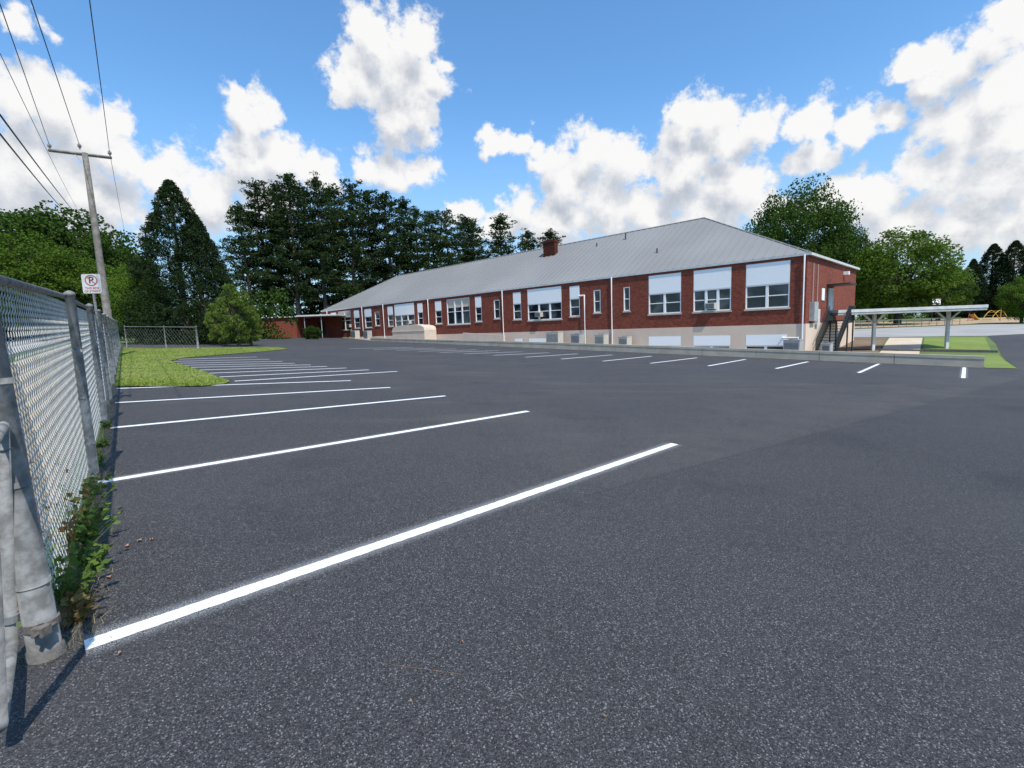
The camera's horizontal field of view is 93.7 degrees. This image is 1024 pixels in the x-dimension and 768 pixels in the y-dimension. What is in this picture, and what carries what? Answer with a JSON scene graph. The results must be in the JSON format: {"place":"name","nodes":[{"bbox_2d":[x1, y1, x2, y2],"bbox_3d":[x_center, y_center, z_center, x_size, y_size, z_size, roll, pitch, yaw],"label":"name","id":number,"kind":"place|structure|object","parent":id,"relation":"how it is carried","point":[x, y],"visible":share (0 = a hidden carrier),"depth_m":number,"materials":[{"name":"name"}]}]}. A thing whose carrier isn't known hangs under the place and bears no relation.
{"place":"outdoors","nodes":[
{"label":"outdoors","id":0,"kind":"place"},
{"bbox_2d":[6,341,58,354],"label":"side road","id":1,"kind":"structure","parent":0,"point":[24,346],"depth_m":34.04,"materials":[{"name":"grey asphalt"}]},
{"bbox_2d":[0,114,71,208],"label":"power line","id":2,"kind":"object","parent":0,"point":[8,126],"visible":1,"depth_m":15.20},
{"bbox_2d":[0,347,96,629],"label":"verge","id":3,"kind":"structure","parent":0,"point":[56,374],"depth_m":7.14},
{"bbox_2d":[47,143,111,317],"bbox_3d":[-19.582,-5.964,22.371,2.446,10.112,0.489,-4,7,-14],"label":"utility pole","id":4,"kind":"object","parent":3,"relation":"on","point":[106,306],"visible":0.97,"depth_m":22.17,"materials":[{"name":"grey wood"}]},
{"bbox_2d":[0,4,48,142],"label":"power line","id":5,"kind":"object","parent":4,"relation":"attached to","point":[21,65],"visible":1,"depth_m":12.96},
{"bbox_2d":[30,0,78,142],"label":"power line","id":6,"kind":"object","parent":4,"relation":"attached to","point":[52,63],"visible":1,"depth_m":12.16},
{"bbox_2d":[89,0,109,150],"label":"power line","id":7,"kind":"object","parent":4,"relation":"attached to","point":[98,65],"visible":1,"depth_m":11.90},
{"bbox_2d":[0,0,1023,337],"label":"sky","id":8,"kind":"structure","parent":0,"point":[580,120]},
{"bbox_2d":[4,314,1023,631],"bbox_3d":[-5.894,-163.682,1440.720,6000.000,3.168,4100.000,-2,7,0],"label":"ground","id":9,"kind":"structure","parent":0,"point":[992,344],"depth_m":32.05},
{"bbox_2d":[0,211,66,339],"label":"leafy tree","id":10,"kind":"object","parent":9,"relation":"on","point":[9,223],"visible":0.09,"depth_m":53.36,"materials":[{"name":"green plant"}]},
{"bbox_2d":[0,229,90,340],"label":"leafy tree","id":11,"kind":"object","parent":9,"relation":"on","point":[13,259],"visible":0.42,"depth_m":43.60,"materials":[{"name":"green plant"}]},
{"bbox_2d":[31,461,102,557],"bbox_3d":[-2.943,0.813,3.038,0.463,0.657,0.967,-6,8,-33],"label":"weed plant","id":12,"kind":"object","parent":9,"relation":"on","point":[70,524],"visible":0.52,"depth_m":3.10,"materials":[{"name":"green plant"}]},
{"bbox_2d":[0,200,138,271],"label":"leafy tree","id":13,"kind":"object","parent":9,"relation":"on","point":[58,222],"visible":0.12,"depth_m":57.41,"materials":[{"name":"green plant"}]},
{"bbox_2d":[16,245,126,332],"bbox_3d":[-42.308,-8.669,47.140,8.620,9.564,8.714,-2,7,-2],"label":"leafy tree","id":14,"kind":"object","parent":9,"relation":"on","point":[88,268],"visible":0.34,"depth_m":45.33,"materials":[{"name":"green plant"}]},
{"bbox_2d":[41,478,114,525],"bbox_3d":[-3.152,0.894,3.540,0.375,0.376,0.396,-2,7,0],"label":"weed plant","id":15,"kind":"object","parent":9,"relation":"on","point":[87,512],"visible":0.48,"depth_m":3.53,"materials":[{"name":"green plant"}]},
{"bbox_2d":[81,274,109,404],"bbox_3d":[-7.681,-0.704,8.962,0.300,2.645,0.053,-3,7,-12],"label":"parking sign","id":16,"kind":"object","parent":9,"relation":"on","point":[91,283],"visible":0.99,"depth_m":8.84,"materials":[{"name":"white metal"}]},
{"bbox_2d":[43,228,154,325],"bbox_3d":[-50.526,-11.749,59.105,11.968,13.581,11.774,-4,7,-16],"label":"leafy tree","id":17,"kind":"object","parent":9,"relation":"on","point":[122,254],"visible":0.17,"depth_m":56.42,"materials":[{"name":"green plant"}]},
{"bbox_2d":[100,263,163,343],"bbox_3d":[-32.435,-6.808,41.347,4.105,7.158,4.151,2,8,31],"label":"leafy tree","id":18,"kind":"object","parent":9,"relation":"on","point":[114,296],"visible":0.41,"depth_m":40.32,"materials":[{"name":"green plant"}]},
{"bbox_2d":[3,288,297,341],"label":"undergrowth","id":19,"kind":"object","parent":9,"relation":"on","point":[264,311],"visible":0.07,"depth_m":60.68,"materials":[{"name":"green plant"}]},
{"bbox_2d":[114,179,244,344],"bbox_3d":[-29.302,-10.331,42.172,9.954,14.683,10.291,-8,9,-44],"label":"cedar tree","id":20,"kind":"object","parent":9,"relation":"on","point":[156,223],"visible":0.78,"depth_m":39.94,"materials":[{"name":"green plant"}]},
{"bbox_2d":[148,213,253,344],"bbox_3d":[-27.472,-9.099,42.591,8.186,11.913,7.918,-1,7,10],"label":"cedar tree","id":21,"kind":"object","parent":9,"relation":"on","point":[212,249],"visible":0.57,"depth_m":41.30,"materials":[{"name":"green plant"}]},
{"bbox_2d":[203,303,229,344],"bbox_3d":[-23.649,-4.630,38.611,1.991,3.841,2.017,4,9,42],"label":"leafy bush","id":22,"kind":"object","parent":9,"relation":"on","point":[216,327],"visible":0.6,"depth_m":38.33,"materials":[{"name":"green plant"}]},
{"bbox_2d":[213,283,255,346],"bbox_3d":[-21.014,-4.986,36.557,2.992,5.362,2.953,-8,9,-41],"label":"young tree","id":23,"kind":"object","parent":9,"relation":"on","point":[234,325],"visible":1,"depth_m":36.20,"materials":[{"name":"green plant"}]},
{"bbox_2d":[218,201,281,309],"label":"pine tree","id":24,"kind":"object","parent":9,"relation":"on","point":[245,267],"visible":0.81,"depth_m":76.91,"materials":[{"name":"green plant"}]},
{"bbox_2d":[239,307,263,345],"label":"leafy bush","id":25,"kind":"object","parent":9,"relation":"on","point":[256,318],"visible":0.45,"depth_m":38.57,"materials":[{"name":"green plant"}]},
{"bbox_2d":[225,177,298,315],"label":"pine tree","id":26,"kind":"object","parent":9,"relation":"on","point":[257,189],"visible":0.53,"depth_m":80.06,"materials":[{"name":"green plant"}]},
{"bbox_2d":[256,188,299,296],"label":"pine tree","id":27,"kind":"object","parent":9,"relation":"on","point":[275,204],"visible":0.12,"depth_m":85.81,"materials":[{"name":"green plant"}]},
{"bbox_2d":[240,172,330,314],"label":"pine tree","id":28,"kind":"object","parent":9,"relation":"on","point":[289,226],"visible":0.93,"depth_m":78.40,"materials":[{"name":"green plant"}]},
{"bbox_2d":[259,314,345,337],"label":"brick wing","id":29,"kind":"structure","parent":9,"relation":"on","point":[329,325],"depth_m":70.39,"materials":[{"name":"red brick"}]},
{"bbox_2d":[245,277,364,316],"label":"undergrowth","id":30,"kind":"object","parent":9,"relation":"on","point":[317,307],"visible":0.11,"depth_m":85.31,"materials":[{"name":"green plant"}]},
{"bbox_2d":[302,325,322,338],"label":"round shrub","id":31,"kind":"object","parent":9,"relation":"on","point":[313,330],"visible":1,"depth_m":61.18,"materials":[{"name":"green plant"}]},
{"bbox_2d":[285,181,346,314],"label":"pine tree","id":32,"kind":"object","parent":9,"relation":"on","point":[306,249],"visible":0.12,"depth_m":84.76,"materials":[{"name":"green plant"}]},
{"bbox_2d":[288,171,357,308],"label":"pine tree","id":33,"kind":"object","parent":9,"relation":"on","point":[315,184],"visible":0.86,"depth_m":80.69,"materials":[{"name":"green plant"}]},
{"bbox_2d":[302,183,366,306],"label":"pine tree","id":34,"kind":"object","parent":9,"relation":"on","point":[331,190],"visible":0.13,"depth_m":87.61,"materials":[{"name":"green plant"}]},
{"bbox_2d":[325,178,383,297],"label":"pine tree","id":35,"kind":"object","parent":9,"relation":"on","point":[350,223],"visible":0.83,"depth_m":84.49,"materials":[{"name":"green plant"}]},
{"bbox_2d":[344,189,401,288],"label":"pine tree","id":36,"kind":"object","parent":9,"relation":"on","point":[364,200],"visible":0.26,"depth_m":88.90,"materials":[{"name":"green plant"}]},
{"bbox_2d":[351,191,427,288],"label":"pine tree","id":37,"kind":"object","parent":9,"relation":"on","point":[388,244],"visible":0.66,"depth_m":86.02,"materials":[{"name":"green plant"}]},
{"bbox_2d":[383,195,425,277],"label":"pine tree","id":38,"kind":"object","parent":9,"relation":"on","point":[402,204],"visible":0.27,"depth_m":92.07,"materials":[{"name":"green plant"}]},
{"bbox_2d":[394,206,439,274],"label":"pine tree","id":39,"kind":"object","parent":9,"relation":"on","point":[417,248],"visible":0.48,"depth_m":88.81,"materials":[{"name":"green plant"}]},
{"bbox_2d":[405,210,456,272],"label":"pine tree","id":40,"kind":"object","parent":9,"relation":"on","point":[435,247],"visible":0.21,"depth_m":92.40,"materials":[{"name":"green plant"}]},
{"bbox_2d":[428,208,467,267],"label":"pine tree","id":41,"kind":"object","parent":9,"relation":"on","point":[449,220],"visible":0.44,"depth_m":90.49,"materials":[{"name":"green plant"}]},
{"bbox_2d":[445,214,488,264],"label":"pine tree","id":42,"kind":"object","parent":9,"relation":"on","point":[464,224],"visible":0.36,"depth_m":94.90,"materials":[{"name":"green plant"}]},
{"bbox_2d":[457,221,492,261],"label":"pine tree","id":43,"kind":"object","parent":9,"relation":"on","point":[479,229],"visible":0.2,"depth_m":98.75,"materials":[{"name":"green plant"}]},
{"bbox_2d":[476,213,524,259],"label":"pine tree","id":44,"kind":"object","parent":9,"relation":"on","point":[499,222],"visible":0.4,"depth_m":93.21,"materials":[{"name":"green plant"}]},
{"bbox_2d":[0,334,1023,767],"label":"parking lot","id":45,"kind":"structure","parent":9,"relation":"on","point":[764,562],"depth_m":2.99,"materials":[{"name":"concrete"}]},
{"bbox_2d":[0,520,120,588],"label":"weed plant","id":46,"kind":"object","parent":45,"relation":"on","point":[73,561],"visible":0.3,"depth_m":2.75,"materials":[{"name":"green plant"}]},
{"bbox_2d":[0,275,120,664],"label":"chain link fence","id":47,"kind":"object","parent":45,"relation":"on","point":[40,616],"visible":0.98,"depth_m":2.76,"materials":[{"name":"metal"}]},
{"bbox_2d":[0,421,20,732],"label":"pipe gate","id":48,"kind":"structure","parent":47,"relation":"attached to","point":[9,620],"depth_m":2.02,"materials":[{"name":"grey metal"}]},
{"bbox_2d":[17,393,122,668],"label":"dry grass","id":49,"kind":"structure","parent":45,"relation":"on","point":[59,607],"depth_m":3.20,"materials":[{"name":"green plant"}]},
{"bbox_2d":[49,546,111,606],"bbox_3d":[-2.322,1.051,2.580,0.332,0.289,0.383,-2,7,0],"label":"weed plant","id":50,"kind":"object","parent":45,"relation":"on","point":[62,590],"visible":0.57,"depth_m":2.57,"materials":[{"name":"green plant"}]},
{"bbox_2d":[59,583,102,630],"bbox_3d":[-2.197,1.133,2.417,0.223,0.195,0.230,-2,7,0],"label":"weed plant","id":51,"kind":"object","parent":45,"relation":"on","point":[78,604],"visible":0.97,"depth_m":2.42,"materials":[{"name":"green plant"}]},
{"bbox_2d":[58,472,112,496],"bbox_3d":[-3.758,0.896,4.245,0.368,0.225,0.241,-7,8,-37],"label":"weed plant","id":52,"kind":"object","parent":45,"relation":"on","point":[108,477],"visible":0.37,"depth_m":4.24,"materials":[{"name":"green plant"}]},
{"bbox_2d":[48,503,122,547],"bbox_3d":[-2.863,0.969,3.242,0.407,0.293,0.238,-8,9,-41],"label":"weed plant","id":53,"kind":"object","parent":45,"relation":"on","point":[90,533],"visible":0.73,"depth_m":3.25,"materials":[{"name":"green plant"}]},
{"bbox_2d":[70,539,113,570],"bbox_3d":[-2.590,1.059,2.953,0.281,0.230,0.184,0,7,15],"label":"weed plant","id":54,"kind":"object","parent":45,"relation":"on","point":[91,553],"visible":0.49,"depth_m":2.92,"materials":[{"name":"green plant"}]},
{"bbox_2d":[114,346,285,386],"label":"grass island","id":55,"kind":"structure","parent":45,"relation":"on","point":[186,372],"depth_m":17.20,"materials":[{"name":"green plant"}]},
{"bbox_2d":[124,326,198,348],"bbox_3d":[-24.055,-3.096,32.721,7.957,2.061,0.209,1,7,24],"label":"short fence","id":56,"kind":"object","parent":55,"relation":"on","point":[196,336],"visible":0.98,"depth_m":32.37,"materials":[{"name":"metal"}]},
{"bbox_2d":[116,387,390,402],"bbox_3d":[-5.376,0.223,10.685,5.393,0.001,0.320,-3,8,-30],"label":"parking line","id":57,"kind":"object","parent":45,"relation":"on","point":[247,395],"visible":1,"depth_m":10.43,"materials":[{"name":"paint"}]},
{"bbox_2d":[111,396,441,427],"bbox_3d":[-3.671,0.451,8.811,5.695,0.001,0.320,-5,8,-39],"label":"parking line","id":58,"kind":"object","parent":45,"relation":"on","point":[266,412],"visible":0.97,"depth_m":8.27,"materials":[{"name":"paint"}]},
{"bbox_2d":[98,411,529,482],"bbox_3d":[-1.836,0.714,6.628,5.978,0.001,0.320,-6,9,-44],"label":"parking line","id":59,"kind":"object","parent":45,"relation":"on","point":[174,469],"visible":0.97,"depth_m":5.75,"materials":[{"name":"paint"}]},
{"bbox_2d":[84,443,677,649],"bbox_3d":[0.072,0.999,4.264,5.803,0.001,0.320,-6,9,-44],"label":"parking line","id":60,"kind":"object","parent":45,"relation":"on","point":[139,626],"visible":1,"depth_m":2.99,"materials":[{"name":"paint"}]},
{"bbox_2d":[370,338,984,367],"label":"concrete wall","id":61,"kind":"structure","parent":45,"relation":"on","point":[933,359],"depth_m":26.94,"materials":[{"name":"grey concrete"}]},
{"bbox_2d":[507,228,541,253],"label":"pine tree","id":62,"kind":"object","parent":9,"relation":"on","point":[528,234],"visible":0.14,"depth_m":95.67,"materials":[{"name":"green plant"}]},
{"bbox_2d":[536,228,565,247],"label":"pine tree","id":63,"kind":"object","parent":9,"relation":"on","point":[549,234],"visible":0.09,"depth_m":92.73,"materials":[{"name":"green plant"}]},
{"bbox_2d":[321,217,859,350],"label":"school building","id":64,"kind":"structure","parent":9,"relation":"on","point":[661,285],"depth_m":39.14,"materials":[{"name":"brick"}]},
{"bbox_2d":[338,311,351,330],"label":"window","id":65,"kind":"structure","parent":64,"relation":"in","point":[346,319],"depth_m":72.27,"materials":[{"name":"white paint"}]},
{"bbox_2d":[364,308,372,328],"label":"window","id":66,"kind":"structure","parent":64,"relation":"in","point":[368,318],"depth_m":67.54,"materials":[{"name":"white paint"}]},
{"bbox_2d":[394,303,414,325],"bbox_3d":[-13.660,-8.668,61.026,4.629,3.040,0.180,4,9,45],"label":"window","id":67,"kind":"structure","parent":64,"relation":"in","point":[403,312],"depth_m":61.07,"materials":[{"name":"white paint"}]},
{"bbox_2d":[435,301,442,324],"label":"window","id":68,"kind":"structure","parent":64,"relation":"in","point":[438,312],"depth_m":56.01,"materials":[{"name":"white paint"}]},
{"bbox_2d":[447,297,470,325],"bbox_3d":[-5.972,-8.026,53.438,4.142,2.940,0.180,4,9,45],"label":"window","id":69,"kind":"structure","parent":64,"relation":"in","point":[458,310],"depth_m":53.47,"materials":[{"name":"glass"}]},
{"bbox_2d":[475,296,481,322],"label":"window","id":70,"kind":"structure","parent":64,"relation":"in","point":[478,309],"depth_m":51.08,"materials":[{"name":"white paint"}]},
{"bbox_2d":[513,292,521,320],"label":"window","id":71,"kind":"structure","parent":64,"relation":"in","point":[517,295],"depth_m":47.05,"materials":[{"name":"white paint"}]},
{"bbox_2d":[527,286,562,321],"bbox_3d":[2.993,-7.384,44.574,4.289,3.040,0.180,4,9,45],"label":"window","id":72,"kind":"structure","parent":64,"relation":"in","point":[548,300],"depth_m":44.47,"materials":[{"name":"white paint"}]},
{"bbox_2d":[569,285,580,317],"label":"window","id":73,"kind":"structure","parent":64,"relation":"in","point":[574,290],"depth_m":42.11,"materials":[{"name":"white paint"}]},
{"bbox_2d":[593,290,600,313],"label":"window","id":74,"kind":"structure","parent":64,"relation":"in","point":[597,300],"depth_m":40.52,"materials":[{"name":"white paint"}]},
{"bbox_2d":[623,287,630,311],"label":"window","id":75,"kind":"structure","parent":64,"relation":"in","point":[626,289],"depth_m":38.52,"materials":[{"name":"white paint"}]},
{"bbox_2d":[648,336,680,345],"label":"window","id":76,"kind":"structure","parent":64,"relation":"in","point":[652,340],"depth_m":36.47,"materials":[{"name":"white paint"}]},
{"bbox_2d":[648,272,681,315],"bbox_3d":[11.498,-6.728,36.172,2.743,3.040,0.180,4,9,45],"label":"window","id":77,"kind":"structure","parent":64,"relation":"in","point":[664,289],"depth_m":36.14,"materials":[{"name":"white paint"}]},
{"bbox_2d":[692,267,731,313],"bbox_3d":[14.025,-6.533,33.676,2.768,3.040,0.180,4,9,45],"label":"window","id":78,"kind":"structure","parent":64,"relation":"in","point":[709,285],"depth_m":33.61,"materials":[{"name":"white paint"}]},
{"bbox_2d":[693,335,730,347],"bbox_3d":[14.151,-2.721,34.067,2.761,1.460,0.180,4,9,45],"label":"window","id":79,"kind":"structure","parent":64,"relation":"in","point":[719,341],"depth_m":33.95,"materials":[{"name":"white paint"}]},
{"bbox_2d":[745,334,786,349],"bbox_3d":[16.683,-2.526,31.564,2.646,1.460,0.180,4,9,45],"label":"window","id":80,"kind":"structure","parent":64,"relation":"in","point":[765,341],"depth_m":31.53,"materials":[{"name":"white paint"}]},
{"bbox_2d":[744,260,790,310],"bbox_3d":[16.569,-6.337,31.163,2.774,3.040,0.180,4,9,45],"label":"window","id":81,"kind":"structure","parent":64,"relation":"in","point":[767,284],"depth_m":31.13,"materials":[{"name":"white paint"}]},
{"bbox_2d":[827,288,833,320],"bbox_3d":[22.597,-5.636,34.016,0.125,2.250,1.300,4,9,45],"label":"door","id":82,"kind":"structure","parent":64,"relation":"in","point":[830,290],"depth_m":34.01,"materials":[{"name":"white paint"}]},
{"bbox_2d":[742,173,865,260],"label":"oak tree","id":83,"kind":"object","parent":9,"relation":"on","point":[816,220],"visible":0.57,"depth_m":73.78,"materials":[{"name":"green plant"}]},
{"bbox_2d":[815,305,854,351],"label":"metal stairs","id":84,"kind":"structure","parent":9,"relation":"on","point":[849,317],"depth_m":32.25,"materials":[{"name":"black metal"}]},
{"bbox_2d":[814,222,882,303],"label":"oak tree","id":85,"kind":"object","parent":9,"relation":"on","point":[863,242],"visible":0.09,"depth_m":78.03,"materials":[{"name":"green plant"}]},
{"bbox_2d":[838,338,886,352],"bbox_3d":[27.098,-3.012,37.004,2.839,0.604,15.134,3,8,38],"label":"mulch bed","id":86,"kind":"object","parent":9,"relation":"on","point":[863,343],"visible":0.52,"depth_m":37.31,"materials":[{"name":"brown soil"}]},
{"bbox_2d":[830,304,988,350],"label":"covered walkway","id":87,"kind":"structure","parent":9,"relation":"on","point":[885,311],"depth_m":32.80,"materials":[{"name":"white paint"}]},
{"bbox_2d":[860,317,960,328],"bbox_3d":[51.544,-7.965,62.713,14.025,1.050,0.070,-2,7,0],"label":"field fence","id":88,"kind":"object","parent":9,"relation":"on","point":[914,322],"visible":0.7,"depth_m":62.69,"materials":[{"name":"grey metal"}]},
{"bbox_2d":[849,225,978,324],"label":"leafy tree","id":89,"kind":"object","parent":9,"relation":"on","point":[904,291],"visible":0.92,"depth_m":67.94,"materials":[{"name":"green plant"}]},
{"bbox_2d":[853,348,997,352],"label":"kerb","id":90,"kind":"structure","parent":9,"relation":"on","point":[980,351],"depth_m":32.56,"materials":[{"name":"grey concrete"}]},
{"bbox_2d":[856,287,997,319],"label":"woodland","id":91,"kind":"object","parent":9,"relation":"on","point":[861,317],"visible":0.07,"depth_m":105.64,"materials":[{"name":"green plant"}]},
{"bbox_2d":[854,317,1023,327],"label":"play area","id":92,"kind":"object","parent":9,"relation":"on","point":[940,322],"visible":0.46,"depth_m":72.75,"materials":[{"name":"beige soil"}]},
{"bbox_2d":[913,269,980,320],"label":"leafy tree","id":93,"kind":"object","parent":9,"relation":"on","point":[963,290],"visible":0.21,"depth_m":80.11,"materials":[{"name":"green plant"}]},
{"bbox_2d":[944,258,996,317],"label":"conifer tree","id":94,"kind":"object","parent":9,"relation":"on","point":[979,274],"visible":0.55,"depth_m":93.32,"materials":[{"name":"green plant"}]},
{"bbox_2d":[960,243,1015,317],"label":"conifer tree","id":95,"kind":"object","parent":9,"relation":"on","point":[994,250],"visible":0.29,"depth_m":95.38,"materials":[{"name":"green plant"}]},
{"bbox_2d":[975,240,1023,317],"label":"conifer tree","id":96,"kind":"object","parent":9,"relation":"on","point":[1014,247],"visible":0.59,"depth_m":92.14,"materials":[{"name":"green plant"}]},
{"bbox_2d":[994,276,1023,322],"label":"leafy tree","id":97,"kind":"object","parent":9,"relation":"on","point":[1016,309],"visible":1,"depth_m":61.55,"materials":[{"name":"green plant"}]},
{"bbox_2d":[879,338,922,353],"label":"path","id":98,"kind":"structure","parent":0,"point":[902,343],"depth_m":36.38,"materials":[{"name":"concrete"}]},
{"bbox_2d":[854,324,1023,336],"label":"old road","id":99,"kind":"structure","parent":0,"point":[984,330],"depth_m":49.57,"materials":[{"name":"grey concrete"}]},
{"bbox_2d":[923,337,990,349],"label":"lawn","id":100,"kind":"structure","parent":0,"point":[969,343],"depth_m":36.12,"materials":[{"name":"green plant"}]},
{"bbox_2d":[968,354,1015,367],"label":"lawn","id":101,"kind":"structure","parent":0,"point":[994,361],"depth_m":23.94,"materials":[{"name":"green plant"}]},
{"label":"gravel strip","id":102,"kind":"structure","parent":0,"visible":0},
{"bbox_2d":[392,324,436,340],"bbox_3d":[-11.950,-6.080,58.277,6.992,2.219,1.750,4,9,45],"label":"bulkhead cover","id":103,"kind":"object","parent":102,"relation":"on","point":[422,331],"visible":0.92,"depth_m":56.62,"materials":[{"name":"beige paint"}]},
{"bbox_2d":[463,333,504,342],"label":"ramp wall","id":104,"kind":"structure","parent":102,"relation":"on","point":[481,337],"depth_m":48.52,"materials":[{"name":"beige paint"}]},
{"bbox_2d":[546,331,562,342],"bbox_3d":[3.779,-3.952,42.556,1.600,1.420,0.900,4,9,45],"label":"air condenser","id":105,"kind":"object","parent":102,"relation":"on","point":[554,336],"visible":0.73,"depth_m":42.17,"materials":[{"name":"metal"}]},
{"bbox_2d":[594,334,608,343],"bbox_3d":[7.367,-3.496,39.465,1.100,1.270,0.900,4,9,45],"label":"air condenser","id":106,"kind":"object","parent":102,"relation":"on","point":[601,338],"visible":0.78,"depth_m":39.17,"materials":[{"name":"metal"}]},
{"bbox_2d":[783,339,802,349],"bbox_3d":[17.308,-2.214,29.580,1.100,1.120,0.900,4,9,45],"label":"air condenser","id":107,"kind":"object","parent":102,"relation":"on","point":[792,344],"visible":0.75,"depth_m":29.29,"materials":[{"name":"metal"}]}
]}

